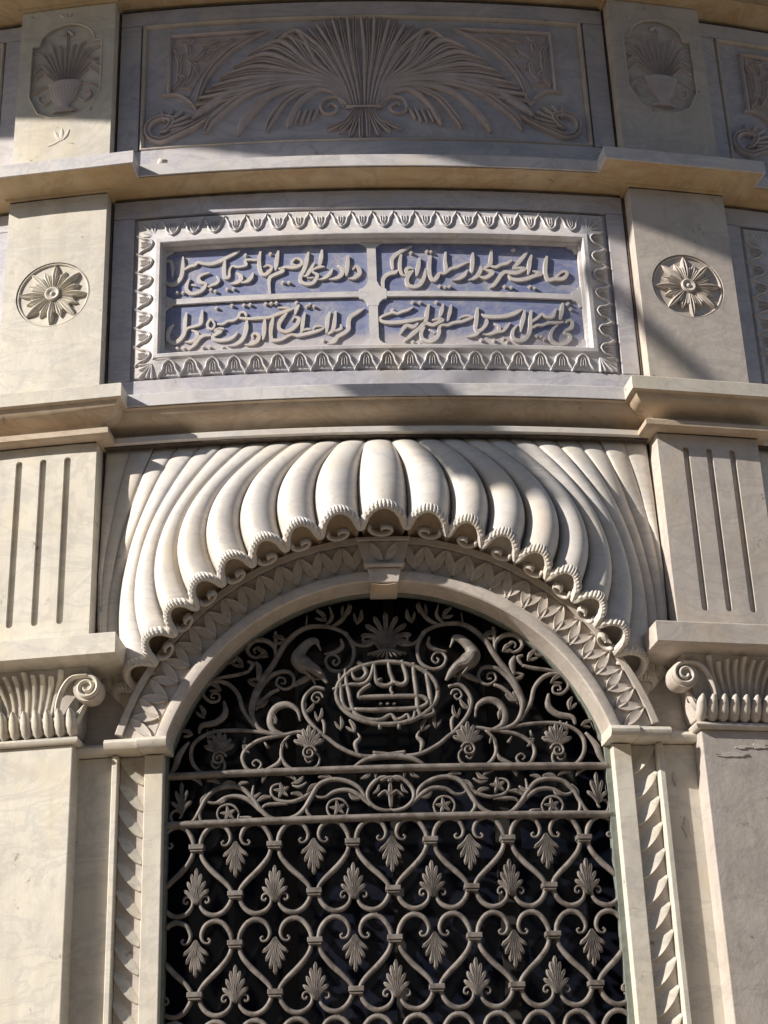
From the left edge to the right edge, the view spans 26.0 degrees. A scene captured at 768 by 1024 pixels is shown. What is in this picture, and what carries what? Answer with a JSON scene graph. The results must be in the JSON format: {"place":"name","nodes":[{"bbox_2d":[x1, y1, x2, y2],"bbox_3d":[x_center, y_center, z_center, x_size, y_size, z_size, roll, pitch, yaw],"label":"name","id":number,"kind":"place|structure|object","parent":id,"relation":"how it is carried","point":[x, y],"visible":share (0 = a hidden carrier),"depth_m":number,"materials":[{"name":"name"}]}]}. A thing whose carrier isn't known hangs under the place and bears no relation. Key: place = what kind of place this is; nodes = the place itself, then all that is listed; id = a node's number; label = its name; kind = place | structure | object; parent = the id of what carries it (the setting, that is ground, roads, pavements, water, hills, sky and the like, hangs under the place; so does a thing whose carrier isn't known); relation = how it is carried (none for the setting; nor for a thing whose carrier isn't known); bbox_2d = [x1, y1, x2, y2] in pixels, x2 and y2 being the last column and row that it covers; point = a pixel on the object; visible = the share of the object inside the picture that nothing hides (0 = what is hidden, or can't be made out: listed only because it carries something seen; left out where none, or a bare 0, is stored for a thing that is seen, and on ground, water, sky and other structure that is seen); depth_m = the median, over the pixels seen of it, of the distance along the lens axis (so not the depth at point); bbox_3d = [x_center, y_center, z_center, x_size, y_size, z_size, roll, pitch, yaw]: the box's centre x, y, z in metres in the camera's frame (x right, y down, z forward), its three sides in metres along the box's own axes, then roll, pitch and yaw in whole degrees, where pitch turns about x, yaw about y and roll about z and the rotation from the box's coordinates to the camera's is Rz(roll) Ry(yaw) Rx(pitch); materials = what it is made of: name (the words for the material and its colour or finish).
{"place":"outdoors","nodes":[
{"label":"outdoors","id":0,"kind":"place"},
{"label":"ground","id":1,"kind":"structure","parent":0,"visible":0},
{"bbox_2d":[0,0,138,1023],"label":"pilaster","id":2,"kind":"object","parent":1,"relation":"on","point":[69,175],"visible":1,"depth_m":6.27,"materials":[{"name":"beige stone"}]},
{"bbox_2d":[83,216,688,758],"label":"wall","id":3,"kind":"structure","parent":1,"relation":"on","point":[103,718],"depth_m":6.01,"materials":[{"name":"stone"}]},
{"bbox_2d":[0,214,8,334],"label":"inscription panel","id":4,"kind":"object","parent":3,"relation":"attached to","point":[4,220],"visible":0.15,"depth_m":6.80,"materials":[{"name":"grey stone"}]},
{"bbox_2d":[0,208,8,215],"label":"cornice","id":5,"kind":"structure","parent":3,"relation":"attached to","point":[3,212],"depth_m":6.88,"materials":[{"name":"stone"}]},
{"bbox_2d":[0,27,21,165],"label":"carved panel","id":6,"kind":"object","parent":3,"relation":"attached to","point":[10,42],"visible":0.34,"depth_m":7.15,"materials":[{"name":"stone"}]},
{"bbox_2d":[0,9,21,29],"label":"cornice","id":7,"kind":"structure","parent":3,"relation":"attached to","point":[7,21],"depth_m":7.28,"materials":[{"name":"stone"}]},
{"bbox_2d":[68,736,173,1023],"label":"window jamb","id":8,"kind":"object","parent":3,"relation":"attached to","point":[115,961],"depth_m":5.68,"materials":[{"name":"beige stone"}]},
{"bbox_2d":[123,0,599,13],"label":"cornice","id":9,"kind":"structure","parent":3,"relation":"attached to","point":[138,6],"depth_m":7.22,"materials":[{"name":"stone"}]},
{"bbox_2d":[117,1,614,164],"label":"carved panel","id":10,"kind":"object","parent":3,"relation":"attached to","point":[307,79],"visible":0.96,"depth_m":7.06,"materials":[{"name":"grey stone"}]},
{"bbox_2d":[115,154,619,203],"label":"cornice","id":11,"kind":"structure","parent":3,"relation":"attached to","point":[309,173],"depth_m":6.77,"materials":[{"name":"stone"}]},
{"bbox_2d":[157,158,167,163],"bbox_3d":[-0.912,-1.438,6.848,0.046,0.038,0.035,-1,-24,-2],"label":"plaster lump","id":12,"kind":"object","parent":11,"relation":"on","point":[160,160],"visible":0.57,"depth_m":6.84,"materials":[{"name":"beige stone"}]},
{"bbox_2d":[108,189,639,394],"bbox_3d":[-0.044,-0.884,6.645,2.090,0.926,0.121,-1,-24,-2],"label":"inscription panel","id":13,"kind":"object","parent":3,"relation":"attached to","point":[430,258],"visible":0.99,"depth_m":6.65,"materials":[{"name":"grey stone"}]},
{"bbox_2d":[104,383,648,452],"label":"cornice","id":14,"kind":"structure","parent":3,"relation":"attached to","point":[272,414],"depth_m":6.34,"materials":[{"name":"beige stone"}]},
{"bbox_2d":[97,438,666,708],"bbox_3d":[-0.001,0.169,6.060,2.102,1.062,0.374,-1,-24,-2],"label":"shell hood","id":15,"kind":"object","parent":3,"relation":"attached to","point":[561,518],"visible":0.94,"depth_m":6.08,"materials":[{"name":"beige stone"}]},
{"bbox_2d":[115,536,658,743],"bbox_3d":[0.006,0.460,6.007,1.925,0.766,0.235,-1,-24,-2],"label":"window arch","id":16,"kind":"structure","parent":3,"relation":"attached to","point":[539,614],"depth_m":6.01,"materials":[{"name":"stone"}]},
{"bbox_2d":[160,593,634,1023],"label":"window grille","id":17,"kind":"object","parent":3,"relation":"attached to","point":[386,641],"depth_m":5.79,"materials":[{"name":"grey metal"}]},
{"bbox_2d":[601,725,724,1023],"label":"window jamb","id":18,"kind":"object","parent":3,"relation":"attached to","point":[673,959],"depth_m":5.74,"materials":[{"name":"beige stone"}]},
{"bbox_2d":[698,0,767,33],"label":"cornice","id":19,"kind":"structure","parent":3,"relation":"attached to","point":[750,15],"depth_m":7.41,"materials":[{"name":"stone"}]},
{"bbox_2d":[699,23,767,177],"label":"carved panel","id":20,"kind":"object","parent":3,"relation":"attached to","point":[736,63],"visible":0.91,"depth_m":7.30,"materials":[{"name":"stone"}]},
{"bbox_2d":[724,208,767,383],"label":"inscription panel","id":21,"kind":"object","parent":3,"relation":"attached to","point":[748,235],"visible":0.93,"depth_m":6.87,"materials":[{"name":"grey stone"}]},
{"bbox_2d":[724,177,767,212],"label":"cornice","id":22,"kind":"structure","parent":3,"relation":"attached to","point":[755,199],"depth_m":6.99,"materials":[{"name":"stone"}]},
{"bbox_2d":[758,450,767,514],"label":"shell hood","id":23,"kind":"object","parent":3,"relation":"attached to","point":[763,455],"visible":0.23,"depth_m":6.50,"materials":[{"name":"beige stone"}]},
{"bbox_2d":[758,423,767,450],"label":"cornice","id":24,"kind":"structure","parent":3,"relation":"attached to","point":[764,447],"depth_m":6.52,"materials":[{"name":"beige stone"}]},
{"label":"room wall","id":25,"kind":"structure","parent":3,"relation":"attached to","visible":0},
{"bbox_2d":[165,597,625,1023],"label":"glazed window","id":26,"kind":"structure","parent":25,"relation":"attached to","point":[518,1009],"depth_m":5.98,"materials":[{"name":"black glass"}]},
{"bbox_2d":[592,0,767,1023],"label":"pilaster","id":27,"kind":"object","parent":1,"relation":"on","point":[696,400],"visible":1,"depth_m":6.38,"materials":[{"name":"stone"}]}
]}

